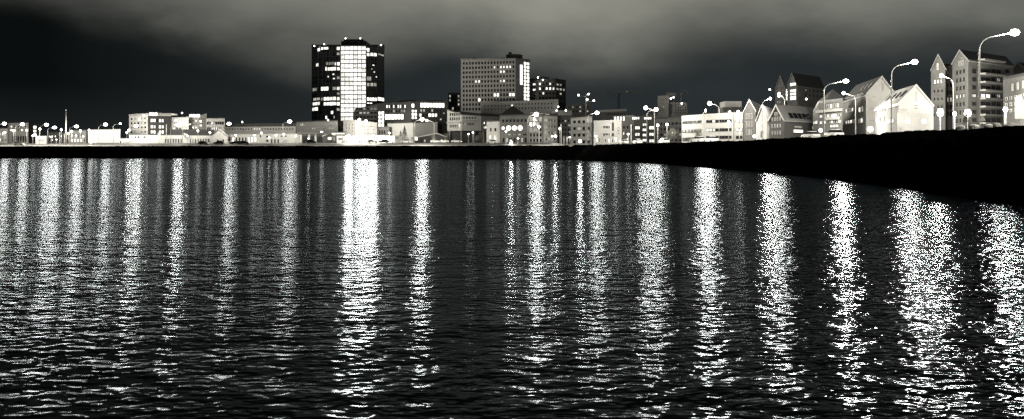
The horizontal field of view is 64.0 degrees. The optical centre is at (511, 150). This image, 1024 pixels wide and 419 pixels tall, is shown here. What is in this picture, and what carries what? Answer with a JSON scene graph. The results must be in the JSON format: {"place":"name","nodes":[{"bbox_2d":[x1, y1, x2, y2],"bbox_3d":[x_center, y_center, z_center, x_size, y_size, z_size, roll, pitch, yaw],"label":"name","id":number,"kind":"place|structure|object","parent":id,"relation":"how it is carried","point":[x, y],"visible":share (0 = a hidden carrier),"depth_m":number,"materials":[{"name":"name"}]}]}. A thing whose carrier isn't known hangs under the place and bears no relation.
{"place":"outdoors","nodes":[
{"label":"outdoors","id":0,"kind":"place"},
{"bbox_2d":[0,145,556,145],"bbox_3d":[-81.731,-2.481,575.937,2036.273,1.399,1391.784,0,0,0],"label":"ground","id":1,"kind":"structure","parent":0,"point":[245,145],"depth_m":345.88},
{"bbox_2d":[0,127,7,142],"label":"office block","id":2,"kind":"structure","parent":1,"relation":"on","point":[3,137],"depth_m":384.18,"materials":[{"name":"white paint"}]},
{"bbox_2d":[8,122,27,142],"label":"office block","id":3,"kind":"structure","parent":1,"relation":"on","point":[21,134],"depth_m":390.93,"materials":[{"name":"concrete"}]},
{"bbox_2d":[29,124,38,142],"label":"tower block","id":4,"kind":"structure","parent":1,"relation":"on","point":[34,129],"depth_m":400.00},
{"bbox_2d":[36,136,46,143],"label":"kiosk","id":5,"kind":"object","parent":1,"relation":"on","point":[42,139],"visible":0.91,"depth_m":365.45,"materials":[{"name":"white paint"}]},
{"bbox_2d":[48,132,68,142],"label":"warehouse","id":6,"kind":"structure","parent":1,"relation":"on","point":[54,135],"depth_m":393.75,"materials":[{"name":"grey concrete"}]},
{"bbox_2d":[65,109,66,144],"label":"flagpole","id":7,"kind":"object","parent":1,"relation":"on","point":[65,130],"visible":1,"depth_m":359.82,"materials":[{"name":"white metal"}]},
{"bbox_2d":[70,130,85,142],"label":"office block","id":8,"kind":"structure","parent":1,"relation":"on","point":[75,139],"depth_m":386.94,"materials":[{"name":"grey concrete"}]},
{"bbox_2d":[98,123,107,144],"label":"street lamp","id":9,"kind":"object","parent":1,"relation":"on","point":[105,124],"visible":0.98,"depth_m":359.93,"materials":[{"name":"metal"}]},
{"bbox_2d":[88,129,119,142],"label":"warehouse","id":10,"kind":"structure","parent":1,"relation":"on","point":[107,136],"depth_m":374.98,"materials":[{"name":"white paint"}]},
{"bbox_2d":[119,138,129,142],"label":"shed","id":11,"kind":"structure","parent":1,"relation":"on","point":[124,140],"depth_m":372.00,"materials":[{"name":"white paint"}]},
{"bbox_2d":[129,112,176,134],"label":"apartment block","id":12,"kind":"structure","parent":1,"relation":"on","point":[152,123],"depth_m":385.02,"materials":[{"name":"white paint"}]},
{"bbox_2d":[129,133,212,142],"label":"warehouse","id":13,"kind":"structure","parent":1,"relation":"on","point":[151,138],"depth_m":370.78,"materials":[{"name":"white paint"}]},
{"bbox_2d":[172,117,188,128],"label":"office block","id":14,"kind":"structure","parent":1,"relation":"on","point":[185,122],"depth_m":398.92,"materials":[{"name":"white paint"}]},
{"bbox_2d":[171,129,213,134],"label":"warehouse","id":15,"kind":"structure","parent":1,"relation":"on","point":[188,132],"depth_m":387.04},
{"bbox_2d":[189,113,206,129],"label":"office block","id":16,"kind":"structure","parent":1,"relation":"on","point":[197,121],"depth_m":400.95,"materials":[{"name":"grey concrete"}]},
{"bbox_2d":[206,118,224,133],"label":"office block","id":17,"kind":"structure","parent":1,"relation":"on","point":[216,124],"depth_m":396.88,"materials":[{"name":"white paint"}]},
{"bbox_2d":[212,129,228,142],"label":"shed","id":18,"kind":"structure","parent":1,"relation":"on","point":[220,135],"depth_m":366.00,"materials":[{"name":"white paint"}]},
{"bbox_2d":[225,123,295,142],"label":"warehouse","id":19,"kind":"structure","parent":1,"relation":"on","point":[265,128],"depth_m":402.21,"materials":[{"name":"white paint"}]},
{"bbox_2d":[229,133,299,142],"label":"warehouse","id":20,"kind":"structure","parent":1,"relation":"on","point":[278,138],"depth_m":376.89,"materials":[{"name":"white paint"}]},
{"bbox_2d":[296,120,337,142],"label":"office block","id":21,"kind":"structure","parent":1,"relation":"on","point":[319,126],"depth_m":392.07,"materials":[{"name":"grey concrete"}]},
{"bbox_2d":[298,132,345,142],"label":"filling station","id":22,"kind":"object","parent":1,"relation":"on","point":[318,133],"visible":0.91,"depth_m":373.42,"materials":[{"name":"white paint"}]},
{"bbox_2d":[322,134,336,142],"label":"shed","id":23,"kind":"structure","parent":1,"relation":"on","point":[327,138],"depth_m":372.00,"materials":[{"name":"grey"}]},
{"bbox_2d":[337,136,342,142],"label":"kiosk","id":24,"kind":"object","parent":1,"relation":"on","point":[339,139],"visible":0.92,"depth_m":366.00,"materials":[{"name":"white paint"}]},
{"bbox_2d":[311,39,384,135],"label":"office tower","id":25,"kind":"structure","parent":1,"relation":"on","point":[347,77],"depth_m":478.01,"materials":[{"name":"black glass"}]},
{"bbox_2d":[343,120,376,142],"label":"office block","id":26,"kind":"structure","parent":1,"relation":"on","point":[354,127],"depth_m":393.71,"materials":[{"name":"grey concrete"}]},
{"bbox_2d":[354,103,377,122],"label":"office block","id":27,"kind":"structure","parent":1,"relation":"on","point":[368,113],"depth_m":428.88,"materials":[{"name":"grey concrete"}]},
{"bbox_2d":[343,135,402,142],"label":"restaurant","id":28,"kind":"structure","parent":1,"relation":"on","point":[365,139],"depth_m":362.79,"materials":[{"name":"white paint"}]},
{"bbox_2d":[377,126,388,135],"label":"warehouse","id":29,"kind":"structure","parent":1,"relation":"on","point":[382,130],"depth_m":396.91,"materials":[{"name":"white concrete"}]},
{"bbox_2d":[402,125,408,142],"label":"tree","id":30,"kind":"object","parent":1,"relation":"on","point":[404,134],"visible":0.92,"depth_m":383.87,"materials":[{"name":"grey plant"}]},
{"bbox_2d":[377,100,446,135],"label":"office block","id":31,"kind":"structure","parent":1,"relation":"on","point":[400,111],"depth_m":423.65,"materials":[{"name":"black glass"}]},
{"bbox_2d":[387,121,437,142],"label":"warehouse","id":32,"kind":"structure","parent":1,"relation":"on","point":[421,128],"depth_m":395.02,"materials":[{"name":"concrete"}]},
{"bbox_2d":[414,118,423,144],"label":"street lamp","id":33,"kind":"object","parent":1,"relation":"on","point":[421,119],"visible":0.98,"depth_m":336.93,"materials":[{"name":"metal"}]},
{"bbox_2d":[417,133,445,142],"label":"shed","id":34,"kind":"structure","parent":1,"relation":"on","point":[428,139],"depth_m":380.00,"materials":[{"name":"grey metal"}]},
{"bbox_2d":[448,93,459,142],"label":"apartment block","id":35,"kind":"structure","parent":1,"relation":"on","point":[453,101],"depth_m":470.00,"materials":[{"name":"black concrete"}]},
{"bbox_2d":[446,109,499,142],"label":"office block","id":36,"kind":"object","parent":1,"relation":"on","point":[461,125],"visible":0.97,"depth_m":393.74,"materials":[{"name":"white paint"}]},
{"bbox_2d":[487,120,499,142],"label":"town house","id":37,"kind":"structure","parent":1,"relation":"on","point":[493,130],"depth_m":343.41,"materials":[{"name":"white paint"}]},
{"bbox_2d":[461,52,529,112],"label":"hotel tower","id":38,"kind":"structure","parent":1,"relation":"on","point":[507,78],"depth_m":428.65,"materials":[{"name":"concrete"}]},
{"bbox_2d":[520,64,522,84],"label":"window","id":39,"kind":"structure","parent":38,"relation":"in","point":[521,66],"depth_m":428.91,"materials":[{"name":"glass"}]},
{"bbox_2d":[481,99,557,114],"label":"hotel wing","id":40,"kind":"structure","parent":1,"relation":"on","point":[529,106],"depth_m":405.16,"materials":[{"name":"grey concrete"}]},
{"bbox_2d":[499,106,557,142],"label":"office block","id":41,"kind":"structure","parent":1,"relation":"on","point":[515,123],"depth_m":336.87,"materials":[{"name":"concrete"}]},
{"bbox_2d":[530,77,565,110],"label":"apartment block","id":42,"kind":"structure","parent":1,"relation":"on","point":[546,88],"depth_m":437.08,"materials":[{"name":"black concrete"}]},
{"bbox_2d":[552,111,571,114],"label":"office block","id":43,"kind":"structure","parent":1,"relation":"on","point":[563,112],"depth_m":385.00,"materials":[{"name":"grey concrete"}]},
{"bbox_2d":[558,115,572,143],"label":"building","id":44,"kind":"structure","parent":1,"relation":"on","point":[564,121],"depth_m":348.01,"materials":[{"name":"grey concrete"}]},
{"bbox_2d":[566,104,590,117],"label":"office block","id":45,"kind":"structure","parent":1,"relation":"on","point":[577,110],"depth_m":400.00,"materials":[{"name":"grey glass"}]},
{"bbox_2d":[569,116,591,146],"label":"apartment block","id":46,"kind":"structure","parent":1,"relation":"on","point":[578,126],"depth_m":282.23,"materials":[{"name":"white paint"}]},
{"bbox_2d":[578,93,594,116],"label":"floodlight mast","id":47,"kind":"object","parent":1,"relation":"on","point":[586,99],"visible":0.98,"depth_m":399.81,"materials":[{"name":"metal"}]},
{"bbox_2d":[587,111,598,145],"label":"street lamp","id":48,"kind":"object","parent":1,"relation":"on","point":[596,112],"visible":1,"depth_m":251.97,"materials":[{"name":"metal"}]},
{"bbox_2d":[594,120,621,144],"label":"office block","id":49,"kind":"structure","parent":1,"relation":"on","point":[607,131],"depth_m":261.50,"materials":[{"name":"grey concrete"}]},
{"bbox_2d":[602,125,609,128],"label":"window","id":50,"kind":"structure","parent":49,"relation":"in","point":[603,126],"depth_m":261.77,"materials":[{"name":"white glass"}]},
{"bbox_2d":[599,109,626,119],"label":"office block","id":51,"kind":"structure","parent":1,"relation":"on","point":[606,114],"depth_m":378.29,"materials":[{"name":"grey concrete"}]},
{"bbox_2d":[600,89,642,108],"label":"tower crane","id":52,"kind":"object","parent":1,"relation":"on","point":[610,92],"visible":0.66,"depth_m":469.77,"materials":[{"name":"white paint"}]},
{"bbox_2d":[613,114,656,143],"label":"apartment block","id":53,"kind":"structure","parent":1,"relation":"on","point":[642,127],"depth_m":291.20,"materials":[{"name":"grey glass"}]},
{"bbox_2d":[644,106,654,142],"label":"street lamp","id":54,"kind":"object","parent":1,"relation":"on","point":[645,107],"visible":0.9,"depth_m":239.92,"materials":[{"name":"metal"}]},
{"bbox_2d":[658,93,675,117],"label":"tower block","id":55,"kind":"structure","parent":1,"relation":"on","point":[663,105],"depth_m":378.23,"materials":[{"name":"concrete"}]},
{"bbox_2d":[655,116,681,142],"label":"apartment block","id":56,"kind":"structure","parent":1,"relation":"on","point":[675,123],"depth_m":271.42,"materials":[{"name":"concrete"}]},
{"bbox_2d":[668,128,677,141],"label":"tree","id":57,"kind":"object","parent":1,"relation":"on","point":[673,135],"visible":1,"depth_m":225.88,"materials":[{"name":"grey plant"}]},
{"bbox_2d":[670,89,689,116],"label":"tower block","id":58,"kind":"structure","parent":1,"relation":"on","point":[677,108],"depth_m":374.00,"materials":[{"name":"grey concrete"}]},
{"bbox_2d":[694,129,703,135],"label":"tree","id":59,"kind":"object","parent":1,"relation":"on","point":[698,133],"visible":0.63,"depth_m":207.94,"materials":[{"name":"grey plant"}]},
{"bbox_2d":[703,136,718,141],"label":"parked car","id":60,"kind":"object","parent":1,"relation":"on","point":[711,138],"visible":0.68,"depth_m":194.55,"materials":[{"name":"white paint"}]},
{"bbox_2d":[682,101,742,142],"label":"office block","id":61,"kind":"structure","parent":1,"relation":"on","point":[715,124],"depth_m":220.59,"materials":[{"name":"concrete"}]},
{"bbox_2d":[732,121,733,140],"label":"post","id":62,"kind":"object","parent":1,"relation":"on","point":[732,130],"visible":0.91,"depth_m":189.92,"materials":[{"name":"white metal"}]},
{"bbox_2d":[743,99,760,140],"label":"gabled house","id":63,"kind":"structure","parent":1,"relation":"on","point":[751,110],"depth_m":208.47,"materials":[{"name":"paint"}]},
{"bbox_2d":[755,105,772,139],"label":"gabled house","id":64,"kind":"structure","parent":1,"relation":"on","point":[762,122],"depth_m":188.01,"materials":[{"name":"white paint"}]},
{"bbox_2d":[775,76,786,104],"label":"tower house","id":65,"kind":"structure","parent":1,"relation":"on","point":[781,86],"depth_m":319.11,"materials":[{"name":"brick"}]},
{"bbox_2d":[768,104,813,137],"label":"gabled house","id":66,"kind":"structure","parent":1,"relation":"on","point":[786,121],"depth_m":178.16,"materials":[{"name":"brick"}]},
{"bbox_2d":[793,129,802,132],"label":"window","id":67,"kind":"structure","parent":66,"relation":"in","point":[794,130],"depth_m":178.18,"materials":[{"name":"white glass"}]},
{"bbox_2d":[786,73,823,108],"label":"tower house","id":68,"kind":"structure","parent":1,"relation":"on","point":[801,88],"depth_m":311.11,"materials":[{"name":"brick"}]},
{"bbox_2d":[813,89,846,136],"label":"apartment block","id":69,"kind":"structure","parent":1,"relation":"on","point":[833,99],"depth_m":168.51,"materials":[{"name":"concrete"}]},
{"bbox_2d":[823,79,848,135],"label":"street lamp","id":70,"kind":"object","parent":1,"relation":"on","point":[845,81],"visible":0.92,"depth_m":121.96,"materials":[{"name":"metal"}]},
{"bbox_2d":[842,91,855,134],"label":"street lamp","id":71,"kind":"object","parent":1,"relation":"on","point":[843,92],"visible":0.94,"depth_m":147.95,"materials":[{"name":"metal"}]},
{"bbox_2d":[842,76,893,134],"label":"gabled house","id":72,"kind":"structure","parent":1,"relation":"on","point":[870,96],"depth_m":167.96,"materials":[{"name":"paint"}]},
{"bbox_2d":[874,84,933,134],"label":"gabled house","id":73,"kind":"structure","parent":1,"relation":"on","point":[914,104],"depth_m":136.89,"materials":[{"name":"paint"}]},
{"bbox_2d":[891,59,917,131],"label":"street lamp","id":74,"kind":"object","parent":1,"relation":"on","point":[914,61],"visible":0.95,"depth_m":94.93,"materials":[{"name":"metal"}]},
{"bbox_2d":[930,54,948,129],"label":"tower house","id":75,"kind":"structure","parent":1,"relation":"on","point":[938,91],"depth_m":209.89,"materials":[{"name":"brick"}]},
{"bbox_2d":[937,108,943,129],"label":"lantern post","id":76,"kind":"object","parent":1,"relation":"on","point":[940,112],"visible":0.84,"depth_m":181.64,"materials":[{"name":"metal"}]},
{"bbox_2d":[939,73,953,128],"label":"street lamp","id":77,"kind":"object","parent":1,"relation":"on","point":[941,75],"visible":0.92,"depth_m":117.94,"materials":[{"name":"metal"}]},
{"bbox_2d":[944,64,951,129],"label":"apartment block","id":78,"kind":"structure","parent":1,"relation":"on","point":[948,67],"depth_m":226.00,"materials":[{"name":"brick"}]},
{"bbox_2d":[962,111,970,128],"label":"tree","id":79,"kind":"object","parent":1,"relation":"on","point":[966,124],"visible":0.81,"depth_m":99.89,"materials":[{"name":"grey plant"}]},
{"bbox_2d":[964,109,970,122],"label":"lantern post","id":80,"kind":"object","parent":1,"relation":"on","point":[968,112],"visible":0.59,"depth_m":171.53,"materials":[{"name":"metal"}]},
{"bbox_2d":[951,49,1014,129],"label":"apartment house","id":81,"kind":"structure","parent":1,"relation":"on","point":[995,70],"depth_m":201.33,"materials":[{"name":"brick"}]},
{"bbox_2d":[978,29,1019,125],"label":"street lamp","id":82,"kind":"object","parent":1,"relation":"on","point":[1014,32],"visible":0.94,"depth_m":71.94,"materials":[{"name":"metal"}]},
{"bbox_2d":[1003,73,1023,125],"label":"office block","id":83,"kind":"structure","parent":1,"relation":"on","point":[1013,86],"depth_m":144.00,"materials":[{"name":"brick"}]},
{"bbox_2d":[1014,62,1023,74],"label":"gabled house","id":84,"kind":"structure","parent":1,"relation":"on","point":[1018,67],"depth_m":227.91,"materials":[{"name":"brick"}]},
{"bbox_2d":[1015,96,1023,124],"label":"notice board","id":85,"kind":"object","parent":1,"relation":"on","point":[1019,108],"visible":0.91,"depth_m":74.94,"materials":[{"name":"white paint"}]},
{"bbox_2d":[0,142,593,144],"bbox_3d":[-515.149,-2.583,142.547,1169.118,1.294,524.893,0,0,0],"label":"road","id":86,"kind":"structure","parent":0,"point":[527,143],"depth_m":349.18,"materials":[{"name":"grey asphalt"}]},
{"bbox_2d":[486,140,497,143],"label":"parked car","id":87,"kind":"object","parent":86,"relation":"on","point":[492,141],"visible":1,"depth_m":329.21,"materials":[{"name":"white paint"}]},
{"bbox_2d":[801,131,819,137],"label":"parked car","id":88,"kind":"object","parent":86,"relation":"on","point":[814,134],"visible":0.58,"depth_m":148.44,"materials":[{"name":"white paint"}]},
{"bbox_2d":[825,129,843,136],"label":"parked car","id":89,"kind":"object","parent":86,"relation":"on","point":[834,132],"visible":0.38,"depth_m":134.51,"materials":[{"name":"white paint"}]},
{"bbox_2d":[0,158,1023,418],"bbox_3d":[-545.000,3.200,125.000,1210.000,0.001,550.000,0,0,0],"label":"water","id":90,"kind":"structure","parent":0,"point":[224,288],"depth_m":18.35,"materials":[{"name":"black liquid"}]},
{"bbox_2d":[0,125,1023,204],"bbox_3d":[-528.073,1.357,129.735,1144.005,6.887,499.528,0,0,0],"label":"sea bank","id":91,"kind":"structure","parent":0,"point":[984,164],"depth_m":107.18,"materials":[{"name":"black stone"}]},
{"bbox_2d":[955,125,964,130],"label":"boulder","id":92,"kind":"object","parent":91,"relation":"on","point":[960,127],"visible":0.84,"depth_m":69.80,"materials":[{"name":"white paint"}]},
{"bbox_2d":[968,124,979,128],"bbox_3d":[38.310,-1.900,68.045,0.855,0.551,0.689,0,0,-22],"label":"parked car","id":93,"kind":"object","parent":91,"relation":"on","point":[973,126],"visible":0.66,"depth_m":67.78,"materials":[{"name":"white paint"}]},
{"bbox_2d":[984,124,992,127],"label":"boulder","id":94,"kind":"object","parent":91,"relation":"on","point":[988,125],"visible":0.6,"depth_m":65.28,"materials":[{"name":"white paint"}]},
{"bbox_2d":[993,123,1001,126],"bbox_3d":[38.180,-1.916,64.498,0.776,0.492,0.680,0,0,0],"label":"parked car","id":95,"kind":"object","parent":91,"relation":"on","point":[996,124],"visible":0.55,"depth_m":64.24,"materials":[{"name":"white paint"}]},
{"bbox_2d":[1001,122,1018,126],"bbox_3d":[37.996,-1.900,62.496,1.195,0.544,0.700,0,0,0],"label":"parked car","id":96,"kind":"object","parent":91,"relation":"on","point":[1009,124],"visible":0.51,"depth_m":62.31,"materials":[{"name":"white paint"}]},
{"bbox_2d":[0,0,1023,143],"label":"sky","id":97,"kind":"structure","parent":0,"point":[101,62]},
{"bbox_3d":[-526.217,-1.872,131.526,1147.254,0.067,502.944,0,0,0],"label":"promenade","id":98,"kind":"structure","parent":0,"visible":0},
{"bbox_2d":[618,139,628,143],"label":"parked car","id":99,"kind":"object","parent":98,"relation":"on","point":[622,141],"visible":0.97,"depth_m":242.50,"materials":[{"name":"white paint"}]},
{"bbox_2d":[632,139,641,143],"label":"parked car","id":100,"kind":"object","parent":98,"relation":"on","point":[636,141],"visible":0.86,"depth_m":234.35,"materials":[{"name":"white paint"}]},
{"bbox_2d":[658,138,669,142],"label":"parked car","id":101,"kind":"object","parent":98,"relation":"on","point":[664,140],"visible":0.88,"depth_m":224.42,"materials":[{"name":"white paint"}]},
{"bbox_2d":[690,136,704,141],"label":"parked car","id":102,"kind":"object","parent":98,"relation":"on","point":[697,139],"visible":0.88,"depth_m":198.96,"materials":[{"name":"white paint"}]}
]}

